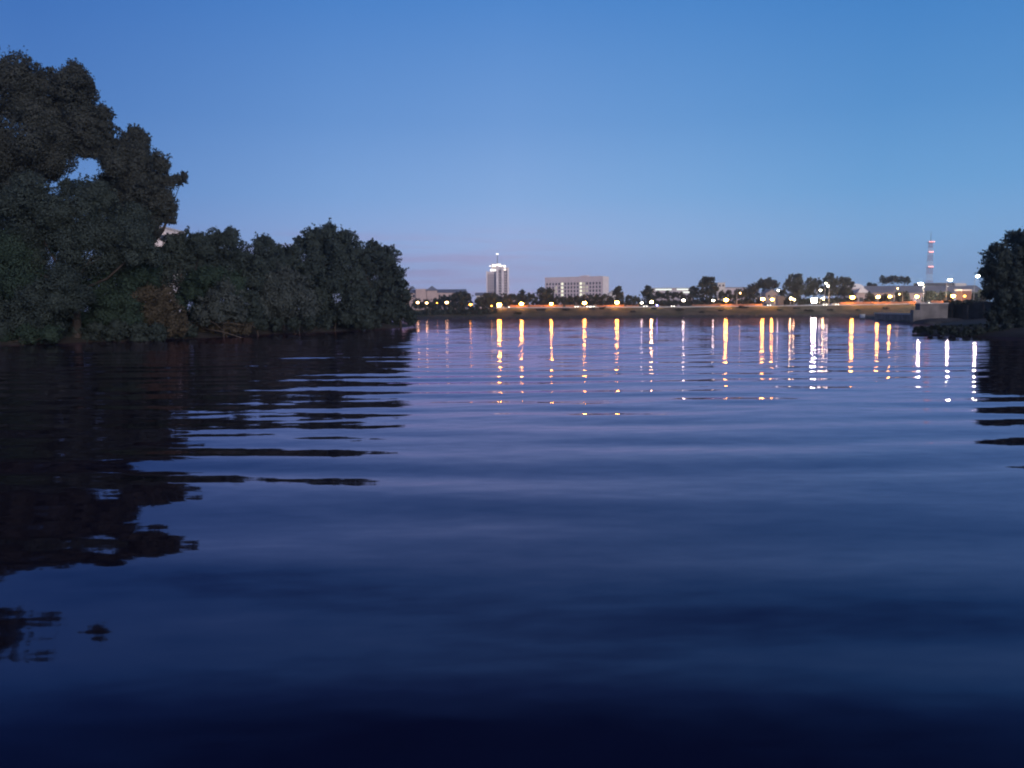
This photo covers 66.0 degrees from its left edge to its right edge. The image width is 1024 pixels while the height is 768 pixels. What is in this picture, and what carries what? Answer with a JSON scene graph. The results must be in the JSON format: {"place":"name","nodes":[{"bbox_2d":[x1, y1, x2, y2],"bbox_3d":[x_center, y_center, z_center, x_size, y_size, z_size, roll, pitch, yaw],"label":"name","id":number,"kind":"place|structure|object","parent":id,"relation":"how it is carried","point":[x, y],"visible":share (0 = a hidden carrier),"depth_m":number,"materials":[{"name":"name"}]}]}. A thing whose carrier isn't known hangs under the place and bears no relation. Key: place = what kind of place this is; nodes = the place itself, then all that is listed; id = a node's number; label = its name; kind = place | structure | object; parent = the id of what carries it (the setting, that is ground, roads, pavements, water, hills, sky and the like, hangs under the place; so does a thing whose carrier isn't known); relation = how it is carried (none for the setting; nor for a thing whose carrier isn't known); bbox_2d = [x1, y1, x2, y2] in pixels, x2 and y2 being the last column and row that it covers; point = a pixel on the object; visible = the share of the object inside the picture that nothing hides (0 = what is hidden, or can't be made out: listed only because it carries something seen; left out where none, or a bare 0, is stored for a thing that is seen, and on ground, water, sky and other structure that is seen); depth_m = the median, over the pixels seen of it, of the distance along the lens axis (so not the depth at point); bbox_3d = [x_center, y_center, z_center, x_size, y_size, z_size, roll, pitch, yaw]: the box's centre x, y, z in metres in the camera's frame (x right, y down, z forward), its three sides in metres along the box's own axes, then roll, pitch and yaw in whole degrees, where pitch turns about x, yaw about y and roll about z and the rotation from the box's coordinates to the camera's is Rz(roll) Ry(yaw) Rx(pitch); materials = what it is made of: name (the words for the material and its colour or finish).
{"place":"outdoors","nodes":[
{"label":"outdoors","id":0,"kind":"place"},
{"bbox_2d":[155,227,184,310],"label":"pale block","id":1,"kind":"structure","parent":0,"point":[169,231],"depth_m":174.38,"materials":[{"name":"concrete"}]},
{"bbox_2d":[0,322,412,344],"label":"bank","id":2,"kind":"structure","parent":0,"point":[201,334],"depth_m":96.10,"materials":[{"name":"soil"}]},
{"bbox_2d":[0,224,59,323],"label":"tree","id":3,"kind":"object","parent":2,"relation":"on","point":[9,283],"visible":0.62,"depth_m":73.61,"materials":[{"name":"green plant"}]},
{"bbox_2d":[0,319,63,344],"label":"undergrowth","id":4,"kind":"object","parent":2,"relation":"on","point":[50,332],"visible":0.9,"depth_m":70.58,"materials":[{"name":"green plant"}]},
{"bbox_2d":[0,260,98,340],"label":"willow","id":5,"kind":"object","parent":2,"relation":"on","point":[43,301],"visible":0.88,"depth_m":70.63,"materials":[{"name":"green plant"}]},
{"bbox_2d":[0,45,120,202],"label":"tree","id":6,"kind":"object","parent":2,"relation":"on","point":[59,118],"visible":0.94,"depth_m":86.50,"materials":[{"name":"green plant"}]},
{"bbox_2d":[0,166,169,337],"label":"tree","id":7,"kind":"object","parent":2,"relation":"on","point":[68,226],"visible":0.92,"depth_m":74.08,"materials":[{"name":"green plant"}]},
{"bbox_2d":[55,251,163,337],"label":"tree","id":8,"kind":"object","parent":2,"relation":"on","point":[108,306],"visible":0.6,"depth_m":77.44,"materials":[{"name":"green plant"}]},
{"bbox_2d":[64,317,170,341],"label":"undergrowth","id":9,"kind":"object","parent":2,"relation":"on","point":[138,332],"visible":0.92,"depth_m":76.56,"materials":[{"name":"green plant"}]},
{"bbox_2d":[91,123,188,241],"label":"tree","id":10,"kind":"object","parent":2,"relation":"on","point":[133,167],"visible":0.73,"depth_m":89.54,"materials":[{"name":"green plant"}]},
{"bbox_2d":[118,277,191,338],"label":"bush","id":11,"kind":"object","parent":2,"relation":"on","point":[158,302],"visible":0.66,"depth_m":79.64,"materials":[{"name":"brown plant"}]},
{"bbox_2d":[158,321,198,338],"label":"shrub","id":12,"kind":"object","parent":2,"relation":"on","point":[191,331],"visible":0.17,"depth_m":85.32,"materials":[{"name":"green plant"}]},
{"bbox_2d":[157,225,218,318],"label":"tree","id":13,"kind":"object","parent":2,"relation":"on","point":[195,250],"visible":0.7,"depth_m":95.50,"materials":[{"name":"green plant"}]},
{"bbox_2d":[172,264,246,320],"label":"bush","id":14,"kind":"object","parent":2,"relation":"on","point":[199,281],"visible":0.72,"depth_m":94.14,"materials":[{"name":"green plant"}]},
{"bbox_2d":[191,273,251,336],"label":"willow bush","id":15,"kind":"object","parent":2,"relation":"on","point":[218,307],"visible":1,"depth_m":89.05,"materials":[{"name":"green plant"}]},
{"bbox_2d":[191,319,255,336],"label":"scrub","id":16,"kind":"object","parent":2,"relation":"on","point":[246,327],"visible":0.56,"depth_m":91.35,"materials":[{"name":"green plant"}]},
{"bbox_2d":[201,225,268,297],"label":"tree","id":17,"kind":"object","parent":2,"relation":"on","point":[236,259],"visible":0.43,"depth_m":100.65,"materials":[{"name":"green plant"}]},
{"bbox_2d":[244,231,308,290],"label":"tree","id":18,"kind":"object","parent":2,"relation":"on","point":[265,249],"visible":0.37,"depth_m":113.60,"materials":[{"name":"green plant"}]},
{"bbox_2d":[248,260,325,330],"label":"willow","id":19,"kind":"object","parent":2,"relation":"on","point":[284,294],"visible":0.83,"depth_m":105.80,"materials":[{"name":"green plant"}]},
{"bbox_2d":[268,313,332,333],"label":"undergrowth","id":20,"kind":"object","parent":2,"relation":"on","point":[308,323],"visible":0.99,"depth_m":102.19,"materials":[{"name":"green plant"}]},
{"bbox_2d":[292,218,374,284],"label":"tree","id":21,"kind":"object","parent":2,"relation":"on","point":[327,246],"visible":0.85,"depth_m":124.00,"materials":[{"name":"green plant"}]},
{"bbox_2d":[293,259,377,308],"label":"bush","id":22,"kind":"object","parent":2,"relation":"on","point":[355,276],"visible":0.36,"depth_m":118.02,"materials":[{"name":"green plant"}]},
{"bbox_2d":[302,266,377,330],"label":"willow","id":23,"kind":"object","parent":2,"relation":"on","point":[339,311],"visible":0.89,"depth_m":114.71,"materials":[{"name":"green plant"}]},
{"bbox_2d":[331,315,381,329],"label":"undergrowth","id":24,"kind":"object","parent":2,"relation":"on","point":[377,322],"visible":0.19,"depth_m":121.57,"materials":[{"name":"green plant"}]},
{"bbox_2d":[361,238,409,322],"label":"tree","id":25,"kind":"object","parent":2,"relation":"on","point":[386,270],"visible":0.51,"depth_m":143.88,"materials":[{"name":"green plant"}]},
{"bbox_2d":[371,279,418,326],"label":"bush","id":26,"kind":"object","parent":2,"relation":"on","point":[400,297],"visible":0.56,"depth_m":140.35,"materials":[{"name":"green plant"}]},
{"bbox_2d":[0,316,1023,767],"bbox_3d":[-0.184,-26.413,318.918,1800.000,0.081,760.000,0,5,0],"label":"river water","id":27,"kind":"structure","parent":0,"point":[670,542],"depth_m":8.74,"materials":[{"name":"liquid"}]},
{"bbox_2d":[203,322,241,337],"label":"fallen branch","id":28,"kind":"object","parent":27,"relation":"on","point":[221,329],"visible":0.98,"depth_m":87.67,"materials":[{"name":"brown wood"}]},
{"bbox_2d":[0,0,1023,309],"label":"sky","id":29,"kind":"structure","parent":0,"point":[636,144],"materials":[{"name":"blue"}]},
{"bbox_2d":[415,304,914,316],"bbox_3d":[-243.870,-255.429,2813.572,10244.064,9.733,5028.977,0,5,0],"label":"bank","id":30,"kind":"structure","parent":0,"point":[764,310],"depth_m":332.00,"materials":[{"name":"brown plant"}]},
{"bbox_2d":[415,309,424,314],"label":"bush","id":31,"kind":"object","parent":30,"relation":"on","point":[421,312],"visible":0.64,"depth_m":335.95,"materials":[{"name":"green plant"}]},
{"bbox_2d":[411,298,440,309],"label":"tree","id":32,"kind":"object","parent":30,"relation":"on","point":[422,305],"visible":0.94,"depth_m":387.19,"materials":[{"name":"green plant"}]},
{"bbox_2d":[424,308,438,314],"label":"bush","id":33,"kind":"object","parent":30,"relation":"on","point":[431,311],"visible":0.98,"depth_m":334.41,"materials":[{"name":"green plant"}]},
{"bbox_2d":[409,286,466,309],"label":"terraced building","id":34,"kind":"structure","parent":30,"relation":"on","point":[431,292],"depth_m":555.99,"materials":[{"name":"beige concrete"}]},
{"bbox_2d":[436,308,448,314],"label":"bush","id":35,"kind":"object","parent":30,"relation":"on","point":[443,312],"visible":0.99,"depth_m":332.93,"materials":[{"name":"green plant"}]},
{"bbox_2d":[435,294,455,308],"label":"tree","id":36,"kind":"object","parent":30,"relation":"on","point":[444,299],"visible":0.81,"depth_m":387.54,"materials":[{"name":"green plant"}]},
{"bbox_2d":[447,307,462,313],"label":"bush","id":37,"kind":"object","parent":30,"relation":"on","point":[452,310],"visible":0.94,"depth_m":331.39,"materials":[{"name":"green plant"}]},
{"bbox_2d":[449,291,473,308],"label":"tree","id":38,"kind":"object","parent":30,"relation":"on","point":[463,298],"visible":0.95,"depth_m":372.22,"materials":[{"name":"green plant"}]},
{"bbox_2d":[459,305,475,314],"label":"bush","id":39,"kind":"object","parent":30,"relation":"on","point":[466,311],"visible":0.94,"depth_m":330.26,"materials":[{"name":"green plant"}]},
{"bbox_2d":[473,307,484,314],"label":"bush","id":40,"kind":"object","parent":30,"relation":"on","point":[479,310],"visible":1,"depth_m":328.21,"materials":[{"name":"green plant"}]},
{"bbox_2d":[474,292,498,307],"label":"tree","id":41,"kind":"object","parent":30,"relation":"on","point":[487,300],"visible":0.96,"depth_m":365.34,"materials":[{"name":"green plant"}]},
{"bbox_2d":[482,306,497,313],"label":"bush","id":42,"kind":"object","parent":30,"relation":"on","point":[487,310],"visible":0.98,"depth_m":328.07,"materials":[{"name":"green plant"}]},
{"bbox_2d":[486,253,508,296],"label":"tower block","id":43,"kind":"structure","parent":30,"relation":"on","point":[497,281],"depth_m":892.33,"materials":[{"name":"white concrete"}]},
{"bbox_2d":[492,293,515,306],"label":"tree","id":44,"kind":"object","parent":30,"relation":"on","point":[504,300],"visible":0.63,"depth_m":373.25,"materials":[{"name":"green plant"}]},
{"bbox_2d":[509,293,524,304],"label":"tree","id":45,"kind":"object","parent":30,"relation":"on","point":[518,300],"visible":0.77,"depth_m":373.54,"materials":[{"name":"green plant"}]},
{"bbox_2d":[518,290,527,302],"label":"tree","id":46,"kind":"object","parent":30,"relation":"on","point":[522,292],"visible":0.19,"depth_m":396.19,"materials":[{"name":"green plant"}]},
{"bbox_2d":[523,292,537,304],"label":"tree","id":47,"kind":"object","parent":30,"relation":"on","point":[529,297],"visible":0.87,"depth_m":371.74,"materials":[{"name":"green plant"}]},
{"bbox_2d":[510,305,573,306],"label":"boundary wall","id":48,"kind":"structure","parent":30,"relation":"on","point":[541,305],"depth_m":342.71,"materials":[{"name":"brick"}]},
{"bbox_2d":[536,287,558,304],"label":"tree","id":49,"kind":"object","parent":30,"relation":"on","point":[545,296],"visible":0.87,"depth_m":370.22,"materials":[{"name":"green plant"}]},
{"bbox_2d":[551,296,568,304],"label":"tree","id":50,"kind":"object","parent":30,"relation":"on","point":[557,300],"visible":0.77,"depth_m":367.40,"materials":[{"name":"green plant"}]},
{"bbox_2d":[565,295,582,306],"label":"tree","id":51,"kind":"object","parent":30,"relation":"on","point":[573,300],"visible":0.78,"depth_m":367.55,"materials":[{"name":"green plant"}]},
{"bbox_2d":[545,275,608,306],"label":"slab block","id":52,"kind":"structure","parent":30,"relation":"on","point":[579,286],"depth_m":705.76,"materials":[{"name":"white concrete"}]},
{"bbox_2d":[578,294,594,306],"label":"tree","id":53,"kind":"object","parent":30,"relation":"on","point":[587,300],"visible":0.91,"depth_m":368.09,"materials":[{"name":"green plant"}]},
{"bbox_2d":[592,293,614,305],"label":"tree","id":54,"kind":"object","parent":30,"relation":"on","point":[609,300],"visible":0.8,"depth_m":367.84,"materials":[{"name":"green plant"}]},
{"bbox_2d":[611,285,624,304],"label":"tree","id":55,"kind":"object","parent":30,"relation":"on","point":[618,293],"visible":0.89,"depth_m":366.13,"materials":[{"name":"green plant"}]},
{"bbox_2d":[597,305,638,306],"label":"boundary wall","id":56,"kind":"structure","parent":30,"relation":"on","point":[617,305],"depth_m":344.62,"materials":[{"name":"brick"}]},
{"bbox_2d":[624,295,640,304],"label":"tree","id":57,"kind":"object","parent":30,"relation":"on","point":[634,299],"visible":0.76,"depth_m":368.85,"materials":[{"name":"green plant"}]},
{"bbox_2d":[402,313,874,318],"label":"rubble edge","id":58,"kind":"object","parent":30,"relation":"on","point":[650,316],"visible":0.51,"depth_m":321.26,"materials":[{"name":"stone"}]},
{"bbox_2d":[639,285,654,306],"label":"tree","id":59,"kind":"object","parent":30,"relation":"on","point":[648,296],"visible":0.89,"depth_m":367.40,"materials":[{"name":"green plant"}]},
{"bbox_2d":[652,290,669,306],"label":"tree","id":60,"kind":"object","parent":30,"relation":"on","point":[658,294],"visible":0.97,"depth_m":368.12,"materials":[{"name":"green plant"}]},
{"bbox_2d":[648,288,689,306],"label":"sports hall","id":61,"kind":"structure","parent":30,"relation":"on","point":[685,291],"depth_m":466.99,"materials":[{"name":"concrete"}]},
{"bbox_2d":[669,291,689,305],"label":"tree","id":62,"kind":"object","parent":30,"relation":"on","point":[682,295],"visible":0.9,"depth_m":368.18,"materials":[{"name":"green plant"}]},
{"bbox_2d":[687,286,698,303],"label":"tree","id":63,"kind":"object","parent":30,"relation":"on","point":[692,295],"visible":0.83,"depth_m":370.42,"materials":[{"name":"green plant"}]},
{"bbox_2d":[498,303,909,307],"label":"parapet","id":64,"kind":"structure","parent":30,"relation":"on","point":[700,306],"depth_m":340.11,"materials":[{"name":"concrete"}]},
{"bbox_2d":[693,276,718,304],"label":"tree","id":65,"kind":"object","parent":30,"relation":"on","point":[711,288],"visible":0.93,"depth_m":367.46,"materials":[{"name":"green plant"}]},
{"bbox_2d":[717,290,733,303],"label":"tree","id":66,"kind":"object","parent":30,"relation":"on","point":[727,294],"visible":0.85,"depth_m":371.32,"materials":[{"name":"green plant"}]},
{"bbox_2d":[692,304,761,305],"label":"boundary wall","id":67,"kind":"structure","parent":30,"relation":"on","point":[731,305],"depth_m":345.44,"materials":[{"name":"brick"}]},
{"bbox_2d":[715,283,745,300],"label":"stair tower building","id":68,"kind":"structure","parent":30,"relation":"on","point":[721,286],"depth_m":516.99,"materials":[{"name":"concrete"}]},
{"bbox_2d":[732,287,756,303],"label":"tree","id":69,"kind":"object","parent":30,"relation":"on","point":[746,293],"visible":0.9,"depth_m":371.87,"materials":[{"name":"green plant"}]},
{"bbox_2d":[746,282,761,303],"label":"tree","id":70,"kind":"object","parent":30,"relation":"on","point":[754,288],"visible":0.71,"depth_m":384.76,"materials":[{"name":"green plant"}]},
{"bbox_2d":[757,277,779,299],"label":"tree","id":71,"kind":"object","parent":30,"relation":"on","point":[768,283],"visible":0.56,"depth_m":412.95,"materials":[{"name":"green plant"}]},
{"bbox_2d":[760,289,778,305],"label":"gabled house","id":72,"kind":"structure","parent":30,"relation":"on","point":[768,295],"depth_m":392.93,"materials":[{"name":"concrete"}]},
{"bbox_2d":[775,296,785,304],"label":"kiosk","id":73,"kind":"object","parent":30,"relation":"on","point":[779,300],"visible":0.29,"depth_m":376.11,"materials":[{"name":"concrete"}]},
{"bbox_2d":[775,289,787,304],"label":"tree","id":74,"kind":"object","parent":30,"relation":"on","point":[781,292],"visible":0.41,"depth_m":398.32,"materials":[{"name":"green plant"}]},
{"bbox_2d":[782,273,809,304],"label":"tree","id":75,"kind":"object","parent":30,"relation":"on","point":[797,287],"visible":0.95,"depth_m":368.19,"materials":[{"name":"green plant"}]},
{"bbox_2d":[800,288,810,304],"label":"tree","id":76,"kind":"object","parent":30,"relation":"on","point":[805,294],"visible":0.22,"depth_m":398.84,"materials":[{"name":"green plant"}]},
{"bbox_2d":[805,277,823,304],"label":"tree","id":77,"kind":"object","parent":30,"relation":"on","point":[814,283],"visible":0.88,"depth_m":372.88,"materials":[{"name":"green plant"}]},
{"bbox_2d":[817,287,830,304],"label":"tree","id":78,"kind":"object","parent":30,"relation":"on","point":[821,293],"visible":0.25,"depth_m":399.69,"materials":[{"name":"green plant"}]},
{"bbox_2d":[821,272,841,304],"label":"tree","id":79,"kind":"object","parent":30,"relation":"on","point":[833,283],"visible":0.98,"depth_m":370.44,"materials":[{"name":"green plant"}]},
{"bbox_2d":[833,286,855,303],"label":"tree","id":80,"kind":"object","parent":30,"relation":"on","point":[851,293],"visible":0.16,"depth_m":400.59,"materials":[{"name":"green plant"}]},
{"bbox_2d":[836,276,857,302],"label":"tree","id":81,"kind":"object","parent":30,"relation":"on","point":[847,284],"visible":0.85,"depth_m":375.86,"materials":[{"name":"green plant"}]},
{"bbox_2d":[839,302,875,304],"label":"boundary wall","id":82,"kind":"structure","parent":30,"relation":"on","point":[843,303],"depth_m":349.23,"materials":[{"name":"brick"}]},
{"bbox_2d":[854,288,868,301],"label":"pavilion","id":83,"kind":"structure","parent":30,"relation":"on","point":[862,290],"depth_m":380.93,"materials":[{"name":"white paint"}]},
{"bbox_2d":[863,291,877,301],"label":"tree","id":84,"kind":"object","parent":30,"relation":"on","point":[871,297],"visible":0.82,"depth_m":369.30,"materials":[{"name":"green plant"}]},
{"bbox_2d":[878,294,890,301],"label":"tree","id":85,"kind":"object","parent":30,"relation":"on","point":[884,298],"visible":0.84,"depth_m":371.37,"materials":[{"name":"green plant"}]},
{"bbox_2d":[878,275,910,285],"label":"tree","id":86,"kind":"object","parent":30,"relation":"on","point":[892,279],"visible":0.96,"depth_m":496.40,"materials":[{"name":"green plant"}]},
{"bbox_2d":[876,301,915,303],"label":"boundary wall","id":87,"kind":"structure","parent":30,"relation":"on","point":[902,302],"depth_m":354.30,"materials":[{"name":"brick"}]},
{"bbox_2d":[893,291,909,301],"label":"tree","id":88,"kind":"object","parent":30,"relation":"on","point":[898,297],"visible":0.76,"depth_m":373.55,"materials":[{"name":"green plant"}]},
{"bbox_2d":[840,283,980,302],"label":"long hall","id":89,"kind":"structure","parent":30,"relation":"on","point":[915,289],"depth_m":425.57,"materials":[{"name":"concrete"}]},
{"bbox_2d":[921,289,938,302],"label":"tree","id":90,"kind":"object","parent":30,"relation":"on","point":[932,296],"visible":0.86,"depth_m":375.38,"materials":[{"name":"green plant"}]},
{"bbox_2d":[926,240,934,282],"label":"radio mast","id":91,"kind":"object","parent":30,"relation":"on","point":[930,254],"visible":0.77,"depth_m":791.45,"materials":[{"name":"metal"}]},
{"bbox_2d":[937,290,954,300],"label":"tree","id":92,"kind":"object","parent":30,"relation":"on","point":[942,295],"visible":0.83,"depth_m":376.19,"materials":[{"name":"green plant"}]},
{"bbox_2d":[955,289,971,300],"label":"brick house","id":93,"kind":"structure","parent":30,"relation":"on","point":[960,293],"depth_m":369.98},
{"bbox_2d":[971,289,990,301],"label":"tree","id":94,"kind":"object","parent":30,"relation":"on","point":[976,295],"visible":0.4,"depth_m":376.85,"materials":[{"name":"green plant"}]},
{"bbox_2d":[840,316,964,323],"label":"rubble spit","id":95,"kind":"structure","parent":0,"point":[934,321],"depth_m":144.72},
{"bbox_2d":[874,313,909,320],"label":"concrete pier","id":96,"kind":"structure","parent":95,"relation":"on","point":[894,316],"depth_m":175.34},
{"bbox_2d":[910,303,948,322],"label":"concrete abutment","id":97,"kind":"object","parent":95,"relation":"on","point":[921,311],"visible":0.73,"depth_m":147.29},
{"bbox_2d":[948,302,991,319],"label":"quay wall","id":98,"kind":"structure","parent":95,"relation":"on","point":[974,310],"depth_m":146.95,"materials":[{"name":"concrete"}]},
{"bbox_2d":[916,318,1023,336],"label":"bank","id":99,"kind":"structure","parent":0,"point":[1015,332],"depth_m":80.06,"materials":[{"name":"soil"}]},
{"bbox_2d":[912,324,987,332],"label":"scrub","id":100,"kind":"object","parent":99,"relation":"on","point":[919,329],"visible":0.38,"depth_m":84.63,"materials":[{"name":"green plant"}]},
{"bbox_2d":[926,321,1023,335],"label":"rubble edge","id":101,"kind":"object","parent":99,"relation":"on","point":[966,330],"visible":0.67,"depth_m":76.75,"materials":[{"name":"grey stone"}]},
{"bbox_2d":[974,241,1023,309],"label":"tree","id":102,"kind":"object","parent":99,"relation":"on","point":[994,273],"visible":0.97,"depth_m":90.27,"materials":[{"name":"green plant"}]},
{"bbox_2d":[979,298,1023,325],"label":"bush","id":103,"kind":"object","parent":99,"relation":"on","point":[1012,313],"visible":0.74,"depth_m":89.33,"materials":[{"name":"green plant"}]},
{"bbox_2d":[1000,226,1023,319],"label":"tree","id":104,"kind":"object","parent":99,"relation":"on","point":[1014,240],"visible":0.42,"depth_m":95.32,"materials":[{"name":"green plant"}]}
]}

